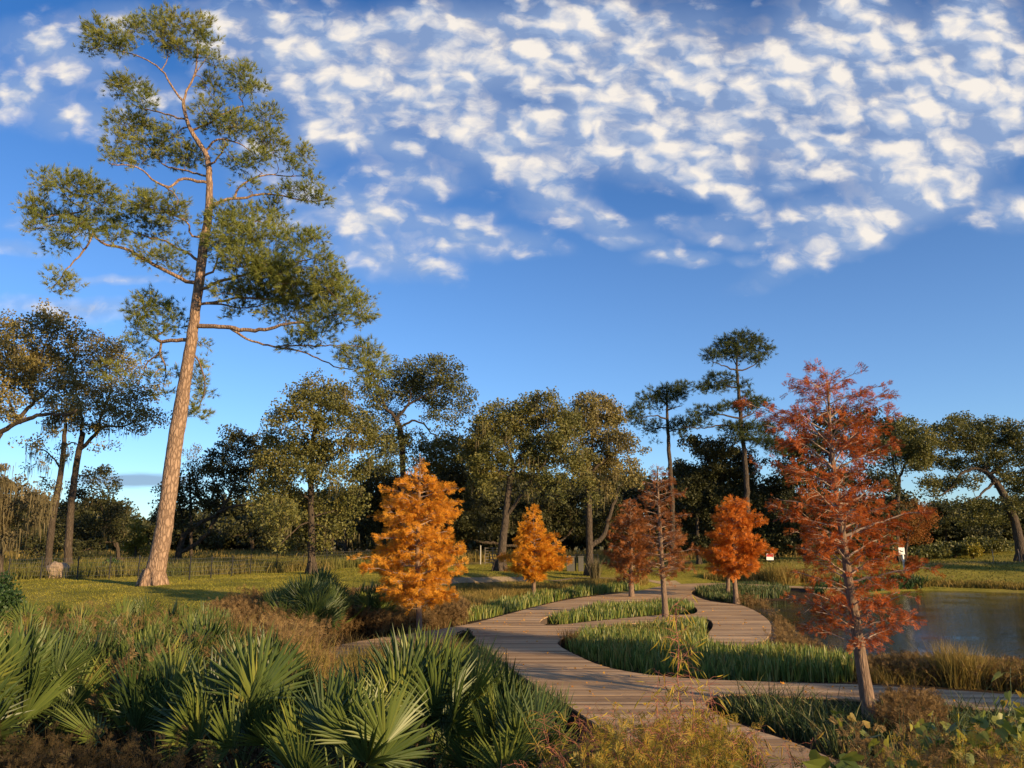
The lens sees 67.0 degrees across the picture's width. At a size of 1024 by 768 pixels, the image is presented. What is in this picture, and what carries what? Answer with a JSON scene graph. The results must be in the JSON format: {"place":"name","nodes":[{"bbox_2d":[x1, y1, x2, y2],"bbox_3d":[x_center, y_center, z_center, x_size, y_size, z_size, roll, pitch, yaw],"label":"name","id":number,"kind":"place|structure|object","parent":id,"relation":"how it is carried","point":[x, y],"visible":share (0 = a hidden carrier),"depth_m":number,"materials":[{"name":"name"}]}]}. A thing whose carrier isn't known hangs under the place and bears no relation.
{"place":"outdoors","nodes":[
{"label":"outdoors","id":0,"kind":"place"},
{"bbox_2d":[0,599,362,751],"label":"golden grass","id":1,"kind":"structure","parent":0,"point":[307,643],"depth_m":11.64,"materials":[{"name":"plant"}]},
{"bbox_2d":[3,553,425,580],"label":"meadow grass","id":2,"kind":"structure","parent":0,"point":[338,562],"depth_m":47.93,"materials":[{"name":"green plant"}]},
{"bbox_2d":[0,0,1023,531],"label":"sky","id":3,"kind":"structure","parent":0,"point":[572,196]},
{"bbox_2d":[1,540,1023,767],"bbox_3d":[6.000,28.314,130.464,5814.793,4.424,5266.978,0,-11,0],"label":"ground","id":4,"kind":"structure","parent":0,"point":[649,585],"depth_m":38.21,"materials":[{"name":"green plant"}]},
{"bbox_2d":[0,570,26,618],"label":"glossy bush","id":5,"kind":"object","parent":4,"relation":"on","point":[8,595],"visible":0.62,"depth_m":20.41,"materials":[{"name":"green plant"}]},
{"bbox_2d":[0,597,59,634],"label":"palmetto","id":6,"kind":"object","parent":4,"relation":"on","point":[24,611],"visible":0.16,"depth_m":17.22,"materials":[{"name":"green plant"}]},
{"bbox_2d":[0,462,65,581],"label":"mossy tree","id":7,"kind":"object","parent":4,"relation":"on","point":[8,487],"visible":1,"depth_m":36.94,"materials":[{"name":"green plant"}]},
{"bbox_2d":[0,619,78,763],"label":"palmetto","id":8,"kind":"object","parent":4,"relation":"on","point":[41,703],"visible":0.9,"depth_m":6.47,"materials":[{"name":"green plant"}]},
{"bbox_2d":[0,297,96,450],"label":"oak tree","id":9,"kind":"object","parent":4,"relation":"on","point":[34,367],"visible":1,"depth_m":46.25,"materials":[{"name":"green plant"}]},
{"bbox_2d":[19,408,82,565],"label":"oak tree","id":10,"kind":"object","parent":4,"relation":"on","point":[64,456],"visible":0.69,"depth_m":46.66,"materials":[{"name":"green plant"}]},
{"bbox_2d":[0,611,115,763],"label":"palmetto","id":11,"kind":"object","parent":4,"relation":"on","point":[35,664],"visible":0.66,"depth_m":7.28,"materials":[{"name":"green plant"}]},
{"bbox_2d":[12,627,111,730],"bbox_3d":[-5.068,3.231,8.515,1.250,1.125,1.156,-10,-15,39],"label":"palmetto","id":12,"kind":"object","parent":4,"relation":"on","point":[35,721],"visible":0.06,"depth_m":8.69,"materials":[{"name":"green plant"}]},
{"bbox_2d":[14,463,139,561],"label":"oak tree","id":13,"kind":"object","parent":4,"relation":"on","point":[110,524],"visible":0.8,"depth_m":52.65,"materials":[{"name":"green plant"}]},
{"bbox_2d":[50,618,118,647],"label":"palmetto","id":14,"kind":"object","parent":4,"relation":"on","point":[76,636],"visible":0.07,"depth_m":11.85,"materials":[{"name":"green plant"}]},
{"bbox_2d":[44,628,133,715],"bbox_3d":[-5.342,3.723,9.941,1.410,1.276,1.592,8,-14,-34],"label":"palmetto","id":15,"kind":"object","parent":4,"relation":"on","point":[108,641],"visible":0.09,"depth_m":9.89,"materials":[{"name":"green plant"}]},
{"bbox_2d":[57,600,123,630],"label":"palmetto","id":16,"kind":"object","parent":4,"relation":"on","point":[89,612],"visible":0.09,"depth_m":16.36,"materials":[{"name":"green plant"}]},
{"bbox_2d":[63,328,172,565],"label":"oak tree","id":17,"kind":"object","parent":4,"relation":"on","point":[96,426],"visible":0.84,"depth_m":47.84,"materials":[{"name":"green plant"}]},
{"bbox_2d":[0,719,238,767],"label":"russet herbs","id":18,"kind":"object","parent":4,"relation":"on","point":[59,760],"visible":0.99,"depth_m":5.38,"materials":[{"name":"brown plant"}]},
{"bbox_2d":[79,614,177,648],"bbox_3d":[-5.499,3.903,11.235,1.470,1.162,1.303,9,-14,-37],"label":"palmetto","id":19,"kind":"object","parent":4,"relation":"on","point":[136,635],"visible":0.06,"depth_m":11.36,"materials":[{"name":"green plant"}]},
{"bbox_2d":[104,594,161,628],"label":"palmetto","id":20,"kind":"object","parent":4,"relation":"on","point":[136,607],"visible":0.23,"depth_m":17.18,"materials":[{"name":"green plant"}]},
{"bbox_2d":[119,518,150,558],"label":"tree","id":21,"kind":"object","parent":4,"relation":"on","point":[134,547],"visible":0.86,"depth_m":60.66,"materials":[{"name":"green plant"}]},
{"bbox_2d":[83,618,203,713],"bbox_3d":[-4.160,3.305,8.952,1.306,1.151,1.426,0,-11,0],"label":"palmetto","id":22,"kind":"object","parent":4,"relation":"on","point":[121,653],"visible":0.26,"depth_m":8.85,"materials":[{"name":"green plant"}]},
{"bbox_2d":[48,631,248,764],"bbox_3d":[-3.101,2.768,6.788,1.687,1.136,1.194,9,-15,-38],"label":"palmetto","id":23,"kind":"object","parent":4,"relation":"on","point":[132,708],"visible":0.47,"depth_m":6.74,"materials":[{"name":"green plant"}]},
{"bbox_2d":[8,549,378,579],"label":"wire fence","id":24,"kind":"object","parent":4,"relation":"on","point":[138,565],"visible":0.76,"depth_m":40.45,"materials":[{"name":"black metal"}]},
{"bbox_2d":[8,0,391,586],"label":"pine tree","id":25,"kind":"object","parent":4,"relation":"on","point":[283,289],"visible":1,"depth_m":37.61,"materials":[{"name":"green plant"}]},
{"bbox_2d":[170,609,235,664],"bbox_3d":[-4.130,3.610,9.920,1.220,1.439,1.889,0,-11,0],"label":"palmetto","id":26,"kind":"object","parent":4,"relation":"on","point":[208,629],"visible":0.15,"depth_m":10.02,"materials":[{"name":"green plant"}]},
{"bbox_2d":[147,423,297,558],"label":"oak tree","id":27,"kind":"object","parent":4,"relation":"on","point":[212,504],"visible":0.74,"depth_m":57.41,"materials":[{"name":"green plant"}]},
{"bbox_2d":[145,620,319,767],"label":"palmetto","id":28,"kind":"object","parent":4,"relation":"on","point":[241,694],"visible":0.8,"depth_m":5.92,"materials":[{"name":"green plant"}]},
{"bbox_2d":[203,584,339,657],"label":"russet herbs","id":29,"kind":"object","parent":4,"relation":"on","point":[244,605],"visible":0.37,"depth_m":20.06,"materials":[{"name":"brown plant"}]},
{"bbox_2d":[226,624,326,720],"bbox_3d":[-2.344,2.988,7.732,1.049,1.127,1.241,6,-13,-27],"label":"palmetto","id":30,"kind":"object","parent":4,"relation":"on","point":[296,663],"visible":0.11,"depth_m":7.82,"materials":[{"name":"green plant"}]},
{"bbox_2d":[6,615,587,767],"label":"undergrowth","id":31,"kind":"object","parent":4,"relation":"on","point":[429,765],"visible":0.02,"depth_m":6.73,"materials":[{"name":"green plant"}]},
{"bbox_2d":[259,572,347,637],"bbox_3d":[-5.813,6.203,21.547,2.606,2.049,2.824,0,-11,0],"label":"palmetto","id":32,"kind":"object","parent":4,"relation":"on","point":[314,596],"visible":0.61,"depth_m":21.31,"materials":[{"name":"green plant"}]},
{"bbox_2d":[242,367,394,574],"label":"oak tree","id":33,"kind":"object","parent":4,"relation":"on","point":[314,454],"visible":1,"depth_m":47.25,"materials":[{"name":"green plant"}]},
{"bbox_2d":[322,576,366,622],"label":"palmetto","id":34,"kind":"object","parent":4,"relation":"on","point":[345,593],"visible":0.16,"depth_m":23.59,"materials":[{"name":"green plant"}]},
{"bbox_2d":[255,656,440,767],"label":"palmetto","id":35,"kind":"object","parent":4,"relation":"on","point":[343,720],"visible":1,"depth_m":5.13,"materials":[{"name":"green plant"}]},
{"bbox_2d":[8,564,713,613],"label":"lawn grass","id":36,"kind":"structure","parent":4,"relation":"on","point":[222,583],"depth_m":37.34,"materials":[{"name":"green plant"}]},
{"bbox_2d":[350,577,403,632],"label":"palmetto","id":37,"kind":"object","parent":4,"relation":"on","point":[369,596],"visible":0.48,"depth_m":24.20,"materials":[{"name":"green plant"}]},
{"bbox_2d":[296,632,478,690],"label":"golden grass","id":38,"kind":"structure","parent":4,"relation":"on","point":[353,656],"depth_m":17.46,"materials":[{"name":"plant"}]},
{"bbox_2d":[4,548,797,563],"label":"dry grass","id":39,"kind":"structure","parent":4,"relation":"on","point":[473,555],"depth_m":74.22,"materials":[{"name":"green plant"}]},
{"bbox_2d":[324,583,480,641],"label":"russet herbs","id":40,"kind":"object","parent":4,"relation":"on","point":[444,614],"visible":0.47,"depth_m":24.17,"materials":[{"name":"brown plant"}]},
{"bbox_2d":[315,433,499,555],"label":"oak tree","id":41,"kind":"object","parent":4,"relation":"on","point":[467,529],"visible":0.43,"depth_m":62.82,"materials":[{"name":"green plant"}]},
{"bbox_2d":[347,453,468,635],"bbox_3d":[-2.966,4.906,23.148,3.376,5.690,3.474,-5,-12,22],"label":"bald cypress","id":42,"kind":"object","parent":4,"relation":"on","point":[431,551],"visible":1,"depth_m":22.79,"materials":[{"name":"orange plant"}]},
{"bbox_2d":[341,352,487,564],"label":"oak tree","id":43,"kind":"object","parent":4,"relation":"on","point":[418,377],"visible":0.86,"depth_m":55.95,"materials":[{"name":"green plant"}]},
{"bbox_2d":[310,619,535,767],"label":"palmetto","id":44,"kind":"object","parent":4,"relation":"on","point":[441,675],"visible":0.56,"depth_m":6.17,"materials":[{"name":"green plant"}]},
{"bbox_2d":[422,651,565,767],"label":"palmetto","id":45,"kind":"object","parent":4,"relation":"on","point":[501,688],"visible":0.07,"depth_m":7.00,"materials":[{"name":"green plant"}]},
{"bbox_2d":[432,675,586,767],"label":"palmetto","id":46,"kind":"object","parent":4,"relation":"on","point":[505,726],"visible":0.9,"depth_m":5.60,"materials":[{"name":"green plant"}]},
{"bbox_2d":[0,464,1023,555],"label":"woods","id":47,"kind":"object","parent":4,"relation":"on","point":[231,517],"visible":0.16,"depth_m":90.28,"materials":[{"name":"green plant"}]},
{"bbox_2d":[458,638,575,733],"bbox_3d":[-0.308,6.025,16.335,1.403,0.685,8.976,2,-12,-11],"label":"reed bed","id":48,"kind":"object","parent":4,"relation":"on","point":[562,705],"visible":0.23,"depth_m":14.80,"materials":[{"name":"green plant"}]},
{"bbox_2d":[453,386,606,570],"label":"oak tree","id":49,"kind":"object","parent":4,"relation":"on","point":[492,435],"visible":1,"depth_m":51.62,"materials":[{"name":"green plant"}]},
{"bbox_2d":[495,503,573,593],"bbox_3d":[1.198,8.602,39.683,3.527,4.954,3.439,4,-12,-20],"label":"bald cypress","id":50,"kind":"object","parent":4,"relation":"on","point":[526,563],"visible":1,"depth_m":39.28,"materials":[{"name":"orange plant"}]},
{"bbox_2d":[456,579,639,622],"bbox_3d":[1.992,10.496,38.683,2.771,0.800,22.020,-6,-13,26],"label":"iris bed","id":51,"kind":"object","parent":4,"relation":"on","point":[503,605],"visible":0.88,"depth_m":37.37,"materials":[{"name":"green plant"}]},
{"bbox_2d":[521,704,601,766],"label":"weed","id":52,"kind":"object","parent":4,"relation":"on","point":[586,722],"visible":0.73,"depth_m":5.13,"materials":[{"name":"green plant"}]},
{"bbox_2d":[455,474,676,552],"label":"oak tree","id":53,"kind":"object","parent":4,"relation":"on","point":[550,511],"visible":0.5,"depth_m":66.73,"materials":[{"name":"green plant"}]},
{"bbox_2d":[526,720,671,767],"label":"weed","id":54,"kind":"object","parent":4,"relation":"on","point":[563,759],"visible":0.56,"depth_m":4.81,"materials":[{"name":"green plant"}]},
{"bbox_2d":[567,389,651,575],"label":"oak tree","id":55,"kind":"object","parent":4,"relation":"on","point":[612,418],"visible":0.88,"depth_m":55.72,"materials":[{"name":"green plant"}]},
{"bbox_2d":[530,715,692,767],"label":"weed","id":56,"kind":"object","parent":4,"relation":"on","point":[561,765],"visible":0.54,"depth_m":4.84,"materials":[{"name":"green plant"}]},
{"bbox_2d":[545,597,694,623],"bbox_3d":[4.351,9.251,31.977,9.664,0.578,3.984,8,-14,-35],"label":"iris bed","id":57,"kind":"object","parent":4,"relation":"on","point":[598,609],"visible":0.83,"depth_m":31.25,"materials":[{"name":"green plant"}]},
{"bbox_2d":[602,498,655,596],"bbox_3d":[5.846,8.262,38.578,2.739,5.231,3.107,0,-11,0],"label":"bald cypress","id":58,"kind":"object","parent":4,"relation":"on","point":[622,549],"visible":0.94,"depth_m":38.45,"materials":[{"name":"red plant"}]},
{"bbox_2d":[564,712,712,767],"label":"weed","id":59,"kind":"object","parent":4,"relation":"on","point":[650,738],"visible":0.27,"depth_m":4.92,"materials":[{"name":"green plant"}]},
{"bbox_2d":[525,701,764,767],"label":"pale herbs","id":60,"kind":"object","parent":4,"relation":"on","point":[597,761],"visible":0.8,"depth_m":4.66,"materials":[{"name":"green plant"}]},
{"bbox_2d":[537,691,773,767],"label":"weed","id":61,"kind":"object","parent":4,"relation":"on","point":[713,755],"visible":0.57,"depth_m":4.86,"materials":[{"name":"green plant"}]},
{"bbox_2d":[623,378,695,568],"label":"pine tree","id":62,"kind":"object","parent":4,"relation":"on","point":[657,396],"visible":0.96,"depth_m":62.36,"materials":[{"name":"green plant"}]},
{"bbox_2d":[637,668,687,753],"bbox_3d":[1.073,2.524,5.447,0.352,1.022,0.463,-11,-16,42],"label":"weed","id":63,"kind":"object","parent":4,"relation":"on","point":[666,697],"visible":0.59,"depth_m":5.49,"materials":[{"name":"green plant"}]},
{"bbox_2d":[635,463,702,617],"bbox_3d":[5.746,5.842,28.368,2.511,5.916,2.429,0,-11,0],"label":"bald cypress","id":64,"kind":"object","parent":4,"relation":"on","point":[669,556],"visible":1,"depth_m":28.33,"materials":[{"name":"red plant"}]},
{"bbox_2d":[322,583,1023,767],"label":"boardwalk","id":65,"kind":"structure","parent":4,"relation":"on","point":[533,645],"depth_m":16.07,"materials":[{"name":"wood"}]},
{"bbox_2d":[650,594,711,741],"bbox_3d":[1.286,2.495,5.997,0.426,1.679,0.487,3,-12,-16],"label":"tall weed","id":66,"kind":"object","parent":4,"relation":"on","point":[675,656],"visible":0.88,"depth_m":6.07,"materials":[{"name":"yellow plant"}]},
{"bbox_2d":[606,712,760,767],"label":"weed","id":67,"kind":"object","parent":4,"relation":"on","point":[672,748],"visible":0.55,"depth_m":4.68,"materials":[{"name":"green plant"}]},
{"bbox_2d":[658,637,714,766],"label":"weed","id":68,"kind":"object","parent":4,"relation":"on","point":[680,714],"visible":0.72,"depth_m":5.26,"materials":[{"name":"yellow plant"}]},
{"bbox_2d":[629,723,780,767],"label":"weed","id":69,"kind":"object","parent":4,"relation":"on","point":[751,751],"visible":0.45,"depth_m":4.94,"materials":[{"name":"green plant"}]},
{"bbox_2d":[564,610,856,682],"bbox_3d":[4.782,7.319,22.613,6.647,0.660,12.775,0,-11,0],"label":"iris bed","id":70,"kind":"object","parent":4,"relation":"on","point":[819,663],"visible":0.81,"depth_m":18.41,"materials":[{"name":"green plant"}]},
{"bbox_2d":[676,674,745,754],"bbox_3d":[1.476,2.752,5.928,0.552,1.035,0.598,0,-11,0],"label":"tall weed","id":71,"kind":"object","parent":4,"relation":"on","point":[709,714],"visible":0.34,"depth_m":5.96,"materials":[{"name":"yellow plant"}]},
{"bbox_2d":[663,433,797,563],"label":"oak tree","id":72,"kind":"object","parent":4,"relation":"on","point":[720,469],"visible":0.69,"depth_m":64.53,"materials":[{"name":"green plant"}]},
{"bbox_2d":[689,495,777,603],"bbox_3d":[11.124,8.233,38.697,3.595,5.499,3.910,5,-12,-22],"label":"bald cypress","id":73,"kind":"object","parent":4,"relation":"on","point":[748,553],"visible":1,"depth_m":38.37,"materials":[{"name":"orange plant"}]},
{"bbox_2d":[678,327,790,512],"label":"pine tree","id":74,"kind":"object","parent":4,"relation":"on","point":[736,350],"visible":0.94,"depth_m":60.62,"materials":[{"name":"green plant"}]},
{"bbox_2d":[694,580,791,602],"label":"reed bed","id":75,"kind":"object","parent":4,"relation":"on","point":[716,591],"visible":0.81,"depth_m":42.23,"materials":[{"name":"green plant"}]},
{"bbox_2d":[757,562,807,584],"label":"grass tuft","id":76,"kind":"object","parent":4,"relation":"on","point":[773,573],"visible":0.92,"depth_m":50.34,"materials":[{"name":"plant"}]},
{"bbox_2d":[736,591,833,653],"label":"brown herbs","id":77,"kind":"object","parent":4,"relation":"on","point":[783,634],"visible":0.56,"depth_m":24.06,"materials":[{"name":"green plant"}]},
{"bbox_2d":[720,749,870,767],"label":"heart leaf vine","id":78,"kind":"object","parent":4,"relation":"on","point":[818,760],"visible":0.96,"depth_m":4.37,"materials":[{"name":"green plant"}]},
{"bbox_2d":[758,404,915,561],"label":"oak tree","id":79,"kind":"object","parent":4,"relation":"on","point":[790,540],"visible":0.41,"depth_m":61.49,"materials":[{"name":"green plant"}]},
{"bbox_2d":[731,358,945,729],"bbox_3d":[5.404,2.627,12.683,2.894,6.092,2.636,-10,-15,42],"label":"bald cypress","id":80,"kind":"object","parent":4,"relation":"on","point":[852,605],"visible":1,"depth_m":12.58,"materials":[{"name":"red plant"}]},
{"bbox_2d":[687,674,1023,761],"bbox_3d":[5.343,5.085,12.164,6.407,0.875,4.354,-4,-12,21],"label":"reed bed","id":81,"kind":"object","parent":4,"relation":"on","point":[792,701],"visible":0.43,"depth_m":12.24,"materials":[{"name":"green plant"}]},
{"bbox_2d":[702,540,1023,588],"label":"lawn grass","id":82,"kind":"structure","parent":4,"relation":"on","point":[942,560],"depth_m":58.48,"materials":[{"name":"green plant"}]},
{"bbox_2d":[802,574,929,593],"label":"green fringe","id":83,"kind":"object","parent":4,"relation":"on","point":[901,585],"visible":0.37,"depth_m":49.67,"materials":[{"name":"green plant"}]},
{"bbox_2d":[779,714,1023,767],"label":"brown herbs","id":84,"kind":"object","parent":4,"relation":"on","point":[940,754],"visible":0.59,"depth_m":5.05,"materials":[{"name":"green plant"}]},
{"bbox_2d":[863,414,948,561],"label":"oak tree","id":85,"kind":"object","parent":4,"relation":"on","point":[917,454],"visible":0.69,"depth_m":63.44,"materials":[{"name":"green plant"}]},
{"bbox_2d":[830,710,985,762],"bbox_3d":[3.255,3.033,6.256,1.107,0.780,0.724,0,-11,0],"label":"heart leaf vine","id":86,"kind":"object","parent":4,"relation":"on","point":[952,727],"visible":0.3,"depth_m":6.31,"materials":[{"name":"green plant"}]},
{"bbox_2d":[868,679,953,746],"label":"russet herbs","id":87,"kind":"object","parent":4,"relation":"on","point":[929,702],"visible":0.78,"depth_m":11.65,"materials":[{"name":"brown plant"}]},
{"bbox_2d":[883,497,942,561],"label":"autumn tree","id":88,"kind":"object","parent":4,"relation":"on","point":[918,531],"visible":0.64,"depth_m":62.62,"materials":[{"name":"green plant"}]},
{"bbox_2d":[823,576,1023,596],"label":"golden grass","id":89,"kind":"structure","parent":4,"relation":"on","point":[986,584],"depth_m":49.65,"materials":[{"name":"green plant"}]},
{"bbox_2d":[861,729,989,767],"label":"heart leaf vine","id":90,"kind":"object","parent":4,"relation":"on","point":[983,735],"visible":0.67,"depth_m":4.99,"materials":[{"name":"green plant"}]},
{"bbox_2d":[908,544,958,559],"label":"hedge shrub","id":91,"kind":"object","parent":4,"relation":"on","point":[935,552],"visible":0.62,"depth_m":71.59,"materials":[{"name":"green plant"}]},
{"bbox_2d":[863,724,1023,767],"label":"pale herbs","id":92,"kind":"object","parent":4,"relation":"on","point":[998,754],"visible":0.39,"depth_m":4.89,"materials":[{"name":"green plant"}]},
{"bbox_2d":[892,410,1023,560],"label":"oak tree","id":93,"kind":"object","parent":4,"relation":"on","point":[963,431],"visible":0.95,"depth_m":65.42,"materials":[{"name":"green plant"}]},
{"bbox_2d":[909,502,1009,541],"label":"oak tree","id":94,"kind":"object","parent":4,"relation":"on","point":[975,530],"visible":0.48,"depth_m":81.73,"materials":[{"name":"green plant"}]},
{"bbox_2d":[896,721,1023,766],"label":"heart leaf vine","id":95,"kind":"object","parent":4,"relation":"on","point":[919,729],"visible":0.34,"depth_m":5.56,"materials":[{"name":"green plant"}]},
{"bbox_2d":[903,637,1016,689],"bbox_3d":[9.356,5.810,16.234,2.195,1.041,2.242,7,-13,-31],"label":"reed tuft","id":96,"kind":"object","parent":4,"relation":"on","point":[953,663],"visible":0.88,"depth_m":15.94,"materials":[{"name":"green plant"}]},
{"bbox_2d":[956,535,1013,553],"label":"hedge shrub","id":97,"kind":"object","parent":4,"relation":"on","point":[996,544],"visible":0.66,"depth_m":73.62,"materials":[{"name":"green plant"}]},
{"bbox_2d":[953,666,1023,750],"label":"heart leaf vine","id":98,"kind":"object","parent":4,"relation":"on","point":[998,674],"visible":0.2,"depth_m":6.54,"materials":[{"name":"green plant"}]},
{"bbox_2d":[963,691,1023,767],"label":"heart leaf vine","id":99,"kind":"object","parent":4,"relation":"on","point":[998,720],"visible":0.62,"depth_m":5.45,"materials":[{"name":"green plant"}]},
{"bbox_2d":[357,577,680,588],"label":"gravel path","id":100,"kind":"structure","parent":0,"point":[477,579],"depth_m":45.21,"materials":[{"name":"grey gravel"}]},
{"bbox_2d":[447,573,651,605],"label":"golden grass","id":101,"kind":"structure","parent":0,"point":[482,593],"depth_m":41.87,"materials":[{"name":"green plant"}]},
{"bbox_2d":[701,566,842,582],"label":"golden grass","id":102,"kind":"structure","parent":0,"point":[708,575],"depth_m":52.12,"materials":[{"name":"green plant"}]},
{"bbox_2d":[741,590,1023,661],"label":"pond water","id":103,"kind":"structure","parent":0,"point":[993,621],"depth_m":30.55,"materials":[{"name":"blue liquid"}]},
{"bbox_2d":[843,650,1023,692],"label":"golden grass","id":104,"kind":"structure","parent":0,"point":[884,678],"depth_m":16.20,"materials":[{"name":"plant"}]},
{"bbox_2d":[850,648,1023,691],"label":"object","id":105,"kind":"object","parent":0,"point":[873,662],"visible":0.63,"depth_m":16.45,"materials":[{"name":"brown plant"}]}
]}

